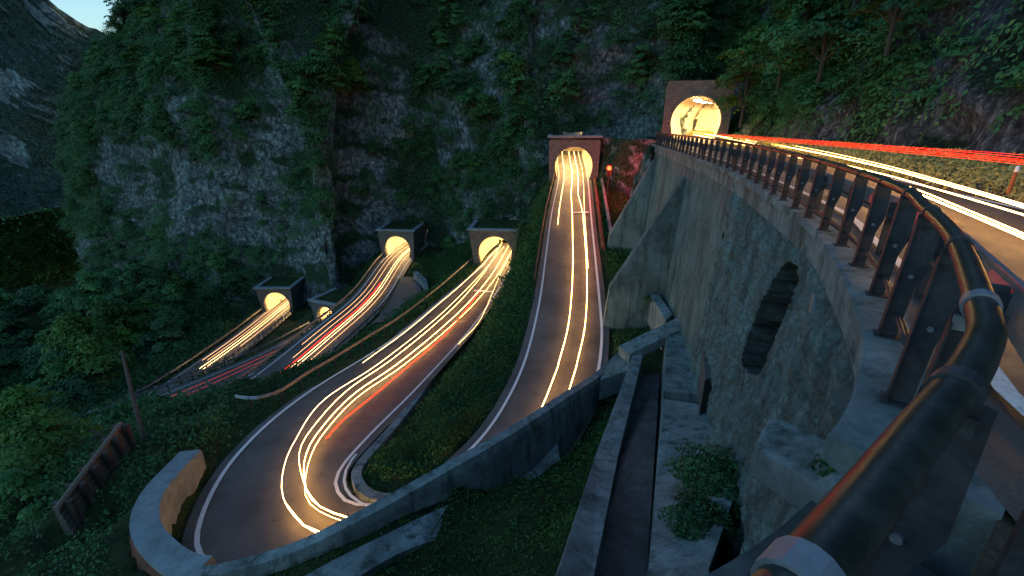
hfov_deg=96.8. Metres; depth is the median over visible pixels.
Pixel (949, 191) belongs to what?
edge line
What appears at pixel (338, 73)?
tree
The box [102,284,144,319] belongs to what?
tree
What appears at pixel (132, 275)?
tree
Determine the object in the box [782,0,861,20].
tree
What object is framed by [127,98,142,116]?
tree
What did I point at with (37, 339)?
tree
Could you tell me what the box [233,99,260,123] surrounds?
tree
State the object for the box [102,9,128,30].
tree
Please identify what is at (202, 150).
tree
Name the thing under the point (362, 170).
tree
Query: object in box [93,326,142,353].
tree
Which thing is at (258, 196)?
tree
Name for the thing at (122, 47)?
tree
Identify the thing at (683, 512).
bush
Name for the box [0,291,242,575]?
valley undergrowth
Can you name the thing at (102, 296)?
tree
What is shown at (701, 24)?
tree
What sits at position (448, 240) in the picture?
tree
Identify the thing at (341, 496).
edge line
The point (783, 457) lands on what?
ledge beam
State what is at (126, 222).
tree
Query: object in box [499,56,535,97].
tree
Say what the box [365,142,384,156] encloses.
tree
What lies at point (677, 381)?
concrete block
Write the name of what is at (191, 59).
tree
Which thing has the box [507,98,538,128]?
tree
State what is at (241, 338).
light trail
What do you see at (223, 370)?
edge line
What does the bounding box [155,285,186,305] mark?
tree
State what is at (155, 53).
tree
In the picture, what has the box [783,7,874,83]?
tree
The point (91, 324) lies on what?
tree
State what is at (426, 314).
light trail
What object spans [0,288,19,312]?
tree
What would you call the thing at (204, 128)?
tree
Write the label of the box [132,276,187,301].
tree
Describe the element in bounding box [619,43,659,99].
tree
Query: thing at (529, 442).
hairpin wall
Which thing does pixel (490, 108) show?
tree
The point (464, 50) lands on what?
tree
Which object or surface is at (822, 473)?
plant
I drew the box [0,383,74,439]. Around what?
tree
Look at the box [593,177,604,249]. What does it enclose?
roadside kerb
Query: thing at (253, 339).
guardrail
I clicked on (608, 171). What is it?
traffic light
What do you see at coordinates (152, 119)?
tree
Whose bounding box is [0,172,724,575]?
hillside ground
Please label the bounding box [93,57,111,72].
tree
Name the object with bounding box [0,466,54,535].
tree
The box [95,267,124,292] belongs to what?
tree
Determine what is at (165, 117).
tree
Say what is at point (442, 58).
tree
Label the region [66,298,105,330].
tree
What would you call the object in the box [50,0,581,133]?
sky
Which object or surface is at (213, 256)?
tree
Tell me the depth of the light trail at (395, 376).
32.24 m
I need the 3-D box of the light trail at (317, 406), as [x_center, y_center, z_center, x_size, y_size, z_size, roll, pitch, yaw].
[-7.329,1.130,52.476,6.503,6.455,70.072,1,20,4]
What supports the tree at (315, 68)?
on the cliff
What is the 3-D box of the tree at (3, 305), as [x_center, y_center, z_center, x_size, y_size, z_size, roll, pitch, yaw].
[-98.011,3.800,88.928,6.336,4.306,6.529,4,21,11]
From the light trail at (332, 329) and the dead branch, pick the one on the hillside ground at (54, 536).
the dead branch
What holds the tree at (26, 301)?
on the hillside ground at (54, 536)
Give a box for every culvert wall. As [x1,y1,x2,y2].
[599,354,629,399]
[647,294,672,350]
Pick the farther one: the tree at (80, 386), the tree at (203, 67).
the tree at (203, 67)
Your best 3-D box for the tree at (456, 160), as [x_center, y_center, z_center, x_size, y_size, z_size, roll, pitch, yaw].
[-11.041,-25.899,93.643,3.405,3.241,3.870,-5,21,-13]
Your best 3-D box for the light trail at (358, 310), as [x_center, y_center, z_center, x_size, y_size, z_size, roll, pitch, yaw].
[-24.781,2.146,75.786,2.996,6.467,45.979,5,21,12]
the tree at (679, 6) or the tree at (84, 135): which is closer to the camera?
the tree at (679, 6)
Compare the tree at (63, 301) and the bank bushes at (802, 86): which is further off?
the tree at (63, 301)
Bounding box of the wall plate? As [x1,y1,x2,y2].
[809,293,815,310]
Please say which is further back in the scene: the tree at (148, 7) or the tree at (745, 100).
the tree at (148, 7)
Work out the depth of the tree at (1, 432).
42.91 m
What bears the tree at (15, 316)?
on the hillside ground at (54, 536)
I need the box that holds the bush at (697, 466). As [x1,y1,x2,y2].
[661,440,743,521]
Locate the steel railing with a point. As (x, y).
(890, 502)
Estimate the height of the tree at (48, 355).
8.040 m
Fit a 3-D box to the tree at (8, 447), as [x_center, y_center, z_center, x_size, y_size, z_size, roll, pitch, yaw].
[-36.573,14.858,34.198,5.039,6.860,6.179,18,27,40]
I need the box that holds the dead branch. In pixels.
[64,426,130,451]
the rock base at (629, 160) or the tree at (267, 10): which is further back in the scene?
the tree at (267, 10)
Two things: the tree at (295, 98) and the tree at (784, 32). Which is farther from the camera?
the tree at (295, 98)
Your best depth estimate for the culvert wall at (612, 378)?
26.10 m
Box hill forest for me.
[0,207,81,287]
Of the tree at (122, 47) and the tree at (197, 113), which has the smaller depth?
the tree at (197, 113)
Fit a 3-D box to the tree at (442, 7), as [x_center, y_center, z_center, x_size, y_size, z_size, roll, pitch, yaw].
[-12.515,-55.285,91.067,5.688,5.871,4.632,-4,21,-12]
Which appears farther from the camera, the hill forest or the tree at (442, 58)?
the hill forest
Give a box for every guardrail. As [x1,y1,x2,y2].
[74,320,309,416]
[98,307,261,412]
[212,305,297,368]
[224,252,383,386]
[235,257,472,409]
[331,286,394,350]
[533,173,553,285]
[661,138,1023,575]
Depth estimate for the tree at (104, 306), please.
78.95 m
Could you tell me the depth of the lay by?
76.05 m
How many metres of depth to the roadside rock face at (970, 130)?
20.52 m
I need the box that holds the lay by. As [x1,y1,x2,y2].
[371,277,420,323]
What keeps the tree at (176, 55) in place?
on the cliff
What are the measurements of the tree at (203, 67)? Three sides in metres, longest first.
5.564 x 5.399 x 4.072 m
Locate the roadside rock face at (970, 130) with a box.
[692,0,1023,160]
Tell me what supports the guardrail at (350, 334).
on the hillside ground at (54, 536)
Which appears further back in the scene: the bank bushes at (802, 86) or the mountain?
the mountain
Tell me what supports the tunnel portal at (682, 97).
attached to the cliff
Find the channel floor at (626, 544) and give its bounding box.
[597,373,659,575]
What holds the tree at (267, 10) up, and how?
on the cliff
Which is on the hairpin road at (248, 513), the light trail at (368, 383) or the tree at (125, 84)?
the light trail at (368, 383)
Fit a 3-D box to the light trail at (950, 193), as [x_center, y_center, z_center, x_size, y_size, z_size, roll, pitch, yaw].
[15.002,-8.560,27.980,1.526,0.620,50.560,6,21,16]
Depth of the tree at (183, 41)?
94.47 m
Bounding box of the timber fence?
[51,421,136,534]
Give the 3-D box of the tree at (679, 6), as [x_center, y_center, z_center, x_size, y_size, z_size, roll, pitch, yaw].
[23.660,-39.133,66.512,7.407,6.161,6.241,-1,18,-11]
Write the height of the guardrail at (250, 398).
5.855 m
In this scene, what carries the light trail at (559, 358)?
on the hairpin road at (248, 513)
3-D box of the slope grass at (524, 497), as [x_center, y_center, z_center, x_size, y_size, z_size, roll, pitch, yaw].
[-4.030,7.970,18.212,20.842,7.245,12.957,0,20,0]
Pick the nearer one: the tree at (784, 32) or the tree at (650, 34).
the tree at (784, 32)
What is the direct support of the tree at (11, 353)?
on the hillside ground at (54, 536)
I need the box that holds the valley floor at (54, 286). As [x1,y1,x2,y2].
[1,151,580,307]
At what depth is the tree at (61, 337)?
68.82 m
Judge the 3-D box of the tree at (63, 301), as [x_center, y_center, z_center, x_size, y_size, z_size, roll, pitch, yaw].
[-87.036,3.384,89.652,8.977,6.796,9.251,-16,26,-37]
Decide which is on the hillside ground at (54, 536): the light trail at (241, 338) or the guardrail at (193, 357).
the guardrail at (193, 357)
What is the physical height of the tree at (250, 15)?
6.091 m
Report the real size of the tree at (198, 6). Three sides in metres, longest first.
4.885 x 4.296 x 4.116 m
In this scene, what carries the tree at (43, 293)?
on the hillside ground at (54, 536)
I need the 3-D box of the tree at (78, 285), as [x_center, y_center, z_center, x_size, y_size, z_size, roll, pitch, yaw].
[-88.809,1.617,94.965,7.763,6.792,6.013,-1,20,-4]
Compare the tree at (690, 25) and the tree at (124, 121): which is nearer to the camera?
the tree at (690, 25)
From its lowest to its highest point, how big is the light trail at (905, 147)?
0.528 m
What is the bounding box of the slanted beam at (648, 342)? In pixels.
[618,318,679,362]
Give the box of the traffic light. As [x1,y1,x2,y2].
[606,164,611,197]
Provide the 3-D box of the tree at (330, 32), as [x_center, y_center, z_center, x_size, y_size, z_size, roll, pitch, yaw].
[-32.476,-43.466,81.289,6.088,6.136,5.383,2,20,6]
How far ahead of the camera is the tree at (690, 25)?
65.35 m
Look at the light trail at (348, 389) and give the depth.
28.16 m
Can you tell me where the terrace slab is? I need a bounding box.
[647,399,735,575]
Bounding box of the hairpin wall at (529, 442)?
[129,353,617,575]
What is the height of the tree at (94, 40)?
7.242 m
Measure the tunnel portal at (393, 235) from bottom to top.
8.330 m
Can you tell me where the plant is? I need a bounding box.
[807,453,835,476]
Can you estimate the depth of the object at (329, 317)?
71.92 m
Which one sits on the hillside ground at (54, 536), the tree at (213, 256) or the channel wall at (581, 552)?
the channel wall at (581, 552)
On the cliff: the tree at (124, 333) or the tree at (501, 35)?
the tree at (501, 35)
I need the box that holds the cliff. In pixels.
[57,0,744,306]
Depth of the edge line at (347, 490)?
22.22 m
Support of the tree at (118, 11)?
on the cliff
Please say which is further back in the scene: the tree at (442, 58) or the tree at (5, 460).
the tree at (442, 58)
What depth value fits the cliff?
94.06 m
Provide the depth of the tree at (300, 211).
94.11 m
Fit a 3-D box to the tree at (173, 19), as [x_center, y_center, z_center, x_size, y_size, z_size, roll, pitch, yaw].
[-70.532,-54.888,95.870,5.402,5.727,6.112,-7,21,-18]
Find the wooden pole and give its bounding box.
[118,350,145,438]
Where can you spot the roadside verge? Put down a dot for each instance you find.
(949, 188)
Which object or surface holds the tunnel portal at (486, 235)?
attached to the cliff
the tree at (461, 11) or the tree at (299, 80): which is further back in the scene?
the tree at (461, 11)
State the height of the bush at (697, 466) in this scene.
0.915 m
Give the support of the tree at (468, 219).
on the cliff
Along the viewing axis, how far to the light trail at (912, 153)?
11.97 m
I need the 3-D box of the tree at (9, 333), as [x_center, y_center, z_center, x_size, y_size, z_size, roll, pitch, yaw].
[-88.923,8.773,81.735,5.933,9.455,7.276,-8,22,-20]
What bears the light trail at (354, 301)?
on the fourth road at (285, 359)
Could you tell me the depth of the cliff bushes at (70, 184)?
94.72 m
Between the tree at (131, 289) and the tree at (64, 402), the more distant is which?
the tree at (131, 289)
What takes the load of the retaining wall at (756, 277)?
on the hillside ground at (54, 536)
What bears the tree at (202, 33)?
on the cliff
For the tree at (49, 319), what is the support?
on the hillside ground at (54, 536)
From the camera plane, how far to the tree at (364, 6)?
82.90 m
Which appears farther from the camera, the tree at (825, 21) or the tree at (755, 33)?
the tree at (755, 33)
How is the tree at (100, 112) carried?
on the cliff
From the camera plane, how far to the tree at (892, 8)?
23.65 m
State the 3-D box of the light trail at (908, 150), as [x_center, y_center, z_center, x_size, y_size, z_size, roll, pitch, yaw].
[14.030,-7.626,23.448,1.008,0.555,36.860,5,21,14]
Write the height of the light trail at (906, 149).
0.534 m
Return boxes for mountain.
[0,0,107,218]
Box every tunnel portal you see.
[253,277,304,311]
[308,284,356,321]
[375,220,427,257]
[467,216,524,264]
[548,131,602,183]
[662,80,734,140]
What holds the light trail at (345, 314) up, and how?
on the fourth road at (285, 359)
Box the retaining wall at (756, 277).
[603,144,1015,575]
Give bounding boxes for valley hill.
[0,206,82,287]
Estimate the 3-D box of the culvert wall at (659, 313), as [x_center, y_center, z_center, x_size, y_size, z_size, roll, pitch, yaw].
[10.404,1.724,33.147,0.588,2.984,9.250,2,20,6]
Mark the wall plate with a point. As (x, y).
(813, 295)
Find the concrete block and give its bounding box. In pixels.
[658,334,696,430]
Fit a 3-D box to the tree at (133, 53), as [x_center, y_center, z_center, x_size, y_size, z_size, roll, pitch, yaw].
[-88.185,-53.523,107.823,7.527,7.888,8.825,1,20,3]
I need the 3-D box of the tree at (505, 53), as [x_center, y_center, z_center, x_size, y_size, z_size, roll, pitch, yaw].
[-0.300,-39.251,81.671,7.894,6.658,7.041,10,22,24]
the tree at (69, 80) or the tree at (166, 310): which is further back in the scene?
the tree at (69, 80)
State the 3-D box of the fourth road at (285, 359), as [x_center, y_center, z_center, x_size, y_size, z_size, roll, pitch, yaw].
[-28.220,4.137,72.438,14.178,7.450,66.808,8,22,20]
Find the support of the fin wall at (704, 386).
on the hillside ground at (54, 536)
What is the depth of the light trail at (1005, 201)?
10.78 m
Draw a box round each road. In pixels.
[76,324,315,432]
[136,298,298,398]
[181,152,608,563]
[249,242,429,380]
[643,136,1023,521]
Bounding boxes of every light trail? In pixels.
[171,351,273,396]
[199,301,287,368]
[281,249,501,532]
[285,154,586,530]
[285,283,379,368]
[293,248,404,357]
[294,248,409,364]
[299,245,500,516]
[303,249,506,517]
[303,253,405,360]
[304,248,400,342]
[304,254,509,519]
[307,156,572,516]
[314,257,405,356]
[326,291,479,438]
[364,262,484,361]
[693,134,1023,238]
[697,132,1023,234]
[708,134,1023,207]
[717,135,1023,162]
[718,134,1022,159]
[724,135,1019,160]
[726,134,1016,156]
[726,136,1019,154]
[727,142,1023,215]
[728,137,1023,164]
[798,146,1023,204]
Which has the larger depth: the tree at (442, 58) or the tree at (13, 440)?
the tree at (442, 58)
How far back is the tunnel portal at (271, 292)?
94.52 m
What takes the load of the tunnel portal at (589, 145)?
attached to the cliff
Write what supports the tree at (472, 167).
on the cliff
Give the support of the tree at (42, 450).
on the hillside ground at (54, 536)
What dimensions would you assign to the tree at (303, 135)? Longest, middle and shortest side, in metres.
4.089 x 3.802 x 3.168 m
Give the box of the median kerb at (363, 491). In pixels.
[351,370,440,502]
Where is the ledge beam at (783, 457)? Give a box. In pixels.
[749,417,842,510]
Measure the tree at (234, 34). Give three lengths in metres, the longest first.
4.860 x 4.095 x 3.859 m
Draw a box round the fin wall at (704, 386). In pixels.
[695,320,711,414]
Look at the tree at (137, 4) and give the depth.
102.93 m
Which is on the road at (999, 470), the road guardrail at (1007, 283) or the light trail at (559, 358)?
the road guardrail at (1007, 283)
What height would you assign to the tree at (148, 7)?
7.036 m
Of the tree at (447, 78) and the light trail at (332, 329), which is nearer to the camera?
the light trail at (332, 329)
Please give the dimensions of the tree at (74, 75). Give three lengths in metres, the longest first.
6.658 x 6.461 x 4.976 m
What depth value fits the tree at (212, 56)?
89.74 m
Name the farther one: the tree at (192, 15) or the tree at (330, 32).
the tree at (192, 15)
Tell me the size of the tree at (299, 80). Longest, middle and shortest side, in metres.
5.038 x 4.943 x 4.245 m
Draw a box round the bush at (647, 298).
[641,296,664,302]
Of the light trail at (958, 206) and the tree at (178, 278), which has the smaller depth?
the light trail at (958, 206)
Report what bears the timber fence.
on the hillside ground at (54, 536)
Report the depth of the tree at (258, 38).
91.61 m
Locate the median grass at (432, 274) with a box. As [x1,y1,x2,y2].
[0,220,539,502]
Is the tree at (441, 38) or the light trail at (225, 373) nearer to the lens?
the light trail at (225, 373)
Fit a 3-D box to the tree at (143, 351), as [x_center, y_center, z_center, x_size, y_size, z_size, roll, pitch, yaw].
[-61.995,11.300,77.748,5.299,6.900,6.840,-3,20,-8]
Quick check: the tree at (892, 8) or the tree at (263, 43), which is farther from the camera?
the tree at (263, 43)
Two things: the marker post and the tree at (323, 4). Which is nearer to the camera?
the marker post
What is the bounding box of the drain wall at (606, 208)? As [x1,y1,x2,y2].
[601,178,611,232]
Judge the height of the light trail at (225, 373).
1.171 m
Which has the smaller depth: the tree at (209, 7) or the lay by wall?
the lay by wall
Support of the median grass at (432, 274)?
on the hillside ground at (54, 536)
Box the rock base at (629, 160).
[596,137,663,196]
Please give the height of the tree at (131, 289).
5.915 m
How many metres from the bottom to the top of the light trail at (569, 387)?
10.364 m
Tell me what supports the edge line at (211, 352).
on the sixth road at (267, 319)
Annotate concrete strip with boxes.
[305,444,559,575]
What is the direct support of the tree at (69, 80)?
on the cliff
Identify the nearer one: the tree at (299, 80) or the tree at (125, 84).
the tree at (299, 80)
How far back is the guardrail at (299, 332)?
69.16 m
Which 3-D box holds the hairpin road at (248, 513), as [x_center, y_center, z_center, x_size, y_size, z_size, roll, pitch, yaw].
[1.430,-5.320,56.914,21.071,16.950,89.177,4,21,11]
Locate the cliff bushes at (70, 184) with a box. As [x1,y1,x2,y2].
[47,0,745,299]
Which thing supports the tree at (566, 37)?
on the cliff
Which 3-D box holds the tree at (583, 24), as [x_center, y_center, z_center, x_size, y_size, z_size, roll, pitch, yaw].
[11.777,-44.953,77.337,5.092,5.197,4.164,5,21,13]
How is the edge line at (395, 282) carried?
on the fourth road at (285, 359)
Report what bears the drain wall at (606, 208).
on the hillside ground at (54, 536)
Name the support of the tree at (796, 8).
on the roadside rock face at (970, 130)
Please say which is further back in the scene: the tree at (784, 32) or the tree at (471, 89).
the tree at (471, 89)
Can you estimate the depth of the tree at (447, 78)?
88.71 m
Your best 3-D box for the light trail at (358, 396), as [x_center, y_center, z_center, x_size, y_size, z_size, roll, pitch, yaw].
[-5.664,1.355,51.976,5.949,6.428,67.639,2,20,4]
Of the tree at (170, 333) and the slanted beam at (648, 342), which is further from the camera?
the tree at (170, 333)
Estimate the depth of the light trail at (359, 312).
72.28 m
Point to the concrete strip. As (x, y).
(371, 558)
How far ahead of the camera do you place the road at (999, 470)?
6.03 m
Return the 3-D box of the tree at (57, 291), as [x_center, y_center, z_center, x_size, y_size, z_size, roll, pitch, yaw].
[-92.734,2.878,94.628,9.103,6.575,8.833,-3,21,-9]
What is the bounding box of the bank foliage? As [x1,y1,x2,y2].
[714,0,1023,145]
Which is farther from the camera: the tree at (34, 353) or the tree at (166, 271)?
the tree at (166, 271)
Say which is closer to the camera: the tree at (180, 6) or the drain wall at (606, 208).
the drain wall at (606, 208)
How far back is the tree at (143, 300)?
87.36 m
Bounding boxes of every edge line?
[85,329,308,423]
[136,312,265,400]
[194,153,602,554]
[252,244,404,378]
[328,245,426,353]
[334,157,558,505]
[343,419,394,505]
[654,136,1023,415]
[714,141,1023,209]
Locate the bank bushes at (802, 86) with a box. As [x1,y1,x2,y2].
[710,0,1023,114]
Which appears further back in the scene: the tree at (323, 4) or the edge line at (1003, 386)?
the tree at (323, 4)
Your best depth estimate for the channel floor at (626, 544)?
13.22 m
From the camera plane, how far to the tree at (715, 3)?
65.81 m
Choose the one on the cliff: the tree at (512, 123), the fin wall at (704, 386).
the tree at (512, 123)
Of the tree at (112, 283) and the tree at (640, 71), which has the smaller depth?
the tree at (640, 71)
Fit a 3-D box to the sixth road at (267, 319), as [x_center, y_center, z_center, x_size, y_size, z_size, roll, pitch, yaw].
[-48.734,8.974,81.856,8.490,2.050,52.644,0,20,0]
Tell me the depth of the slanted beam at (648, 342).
26.60 m
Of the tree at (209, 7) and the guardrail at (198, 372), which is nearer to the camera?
the guardrail at (198, 372)
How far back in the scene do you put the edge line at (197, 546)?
31.37 m
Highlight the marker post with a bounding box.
[1006,166,1019,193]
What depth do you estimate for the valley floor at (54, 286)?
180.59 m
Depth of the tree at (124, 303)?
83.80 m
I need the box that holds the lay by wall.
[391,271,427,315]
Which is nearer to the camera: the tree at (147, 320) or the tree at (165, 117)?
the tree at (147, 320)
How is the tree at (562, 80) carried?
on the cliff
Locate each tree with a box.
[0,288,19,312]
[0,297,23,311]
[0,312,29,329]
[0,314,38,352]
[0,338,40,375]
[0,356,20,385]
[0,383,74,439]
[0,408,104,480]
[0,425,12,440]
[0,429,33,447]
[0,446,36,458]
[0,452,24,467]
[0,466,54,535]
[5,294,42,314]
[10,285,53,309]
[12,343,66,375]
[25,312,121,367]
[26,349,84,402]
[33,334,60,350]
[35,333,140,393]
[37,289,88,318]
[41,287,81,307]
[41,316,58,329]
[42,373,119,408]
[44,397,100,411]
[61,320,107,348]
[64,71,88,92]
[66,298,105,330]
[67,279,107,297]
[70,69,90,82]
[70,271,108,308]
[75,127,91,145]
[75,169,97,192]
[82,299,142,344]
[85,38,107,59]
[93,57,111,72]
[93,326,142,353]
[94,107,113,127]
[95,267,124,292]
[98,294,125,301]
[98,298,148,329]
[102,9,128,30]
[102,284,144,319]
[103,0,134,18]
[103,278,129,296]
[108,6,128,15]
[110,42,135,62]
[111,259,158,296]
[114,286,142,301]
[116,43,148,72]
[117,114,135,131]
[118,81,138,93]
[121,220,132,232]
[121,264,141,285]
[122,295,163,317]
[125,0,148,10]
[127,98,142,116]
[127,313,182,341]
[129,1,160,26]
[130,333,163,363]
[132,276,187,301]
[135,316,192,362]
[141,50,170,67]
[145,110,164,139]
[148,304,194,329]
[149,113,182,142]
[150,267,171,281]
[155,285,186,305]
[157,274,189,291]
[160,12,183,34]
[162,41,190,70]
[172,0,189,17]
[172,34,189,57]
[182,13,204,34]
[185,41,237,76]
[186,53,209,70]
[187,29,218,52]
[187,114,223,133]
[188,64,217,80]
[189,3,208,17]
[192,104,209,116]
[196,2,222,25]
[196,134,215,160]
[205,252,227,271]
[221,31,246,51]
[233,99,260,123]
[238,5,253,22]
[251,28,262,43]
[251,193,268,209]
[253,0,285,29]
[257,19,292,56]
[285,95,308,124]
[286,75,311,102]
[293,48,343,81]
[295,199,309,217]
[297,132,320,151]
[310,64,350,98]
[311,25,349,62]
[312,0,334,18]
[337,57,372,103]
[343,0,371,24]
[358,168,370,184]
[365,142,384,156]
[411,64,444,99]
[423,53,452,81]
[429,30,451,47]
[430,71,468,100]
[435,0,458,18]
[440,235,455,249]
[444,3,467,35]
[453,43,478,67]
[453,85,486,109]
[453,155,462,166]
[461,208,474,225]
[465,160,482,177]
[469,94,505,129]
[487,49,531,83]
[494,9,519,45]
[495,118,525,150]
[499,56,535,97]
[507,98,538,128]
[546,71,582,115]
[550,30,583,71]
[566,6,595,39]
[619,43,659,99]
[638,8,666,46]
[653,0,694,43]
[671,17,707,39]
[672,0,715,47]
[696,0,730,16]
[709,49,770,127]
[712,24,777,105]
[745,16,816,88]
[760,0,838,24]
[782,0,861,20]
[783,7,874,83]
[843,0,943,55]
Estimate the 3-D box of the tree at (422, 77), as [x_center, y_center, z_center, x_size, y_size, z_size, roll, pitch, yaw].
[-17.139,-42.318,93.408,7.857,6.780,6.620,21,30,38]
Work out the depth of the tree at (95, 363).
63.56 m
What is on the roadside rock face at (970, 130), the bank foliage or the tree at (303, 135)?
the bank foliage
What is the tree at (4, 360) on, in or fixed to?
on the hillside ground at (54, 536)
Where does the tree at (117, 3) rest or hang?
on the cliff
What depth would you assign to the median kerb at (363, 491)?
24.67 m
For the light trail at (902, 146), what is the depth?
12.35 m
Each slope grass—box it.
[181,413,610,575]
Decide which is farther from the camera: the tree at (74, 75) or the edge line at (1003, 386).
the tree at (74, 75)
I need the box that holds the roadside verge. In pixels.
[688,131,1023,207]
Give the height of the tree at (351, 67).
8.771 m
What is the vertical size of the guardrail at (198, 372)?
3.996 m
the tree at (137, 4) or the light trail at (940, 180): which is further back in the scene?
the tree at (137, 4)
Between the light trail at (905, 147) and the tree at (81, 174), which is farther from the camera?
the tree at (81, 174)
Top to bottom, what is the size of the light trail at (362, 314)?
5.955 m
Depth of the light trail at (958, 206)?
6.25 m
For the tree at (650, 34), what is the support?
on the cliff
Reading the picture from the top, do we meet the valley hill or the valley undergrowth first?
the valley hill
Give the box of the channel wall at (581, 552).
[556,355,643,575]
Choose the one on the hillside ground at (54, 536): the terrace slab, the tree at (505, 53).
the terrace slab
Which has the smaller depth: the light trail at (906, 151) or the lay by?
the light trail at (906, 151)
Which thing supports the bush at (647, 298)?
on the culvert wall at (659, 313)
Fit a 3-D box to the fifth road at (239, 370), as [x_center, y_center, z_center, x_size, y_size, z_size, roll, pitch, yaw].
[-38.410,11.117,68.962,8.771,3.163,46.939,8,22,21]
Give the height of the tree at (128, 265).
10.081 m
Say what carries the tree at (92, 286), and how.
on the hillside ground at (54, 536)
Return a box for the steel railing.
[655,132,1010,575]

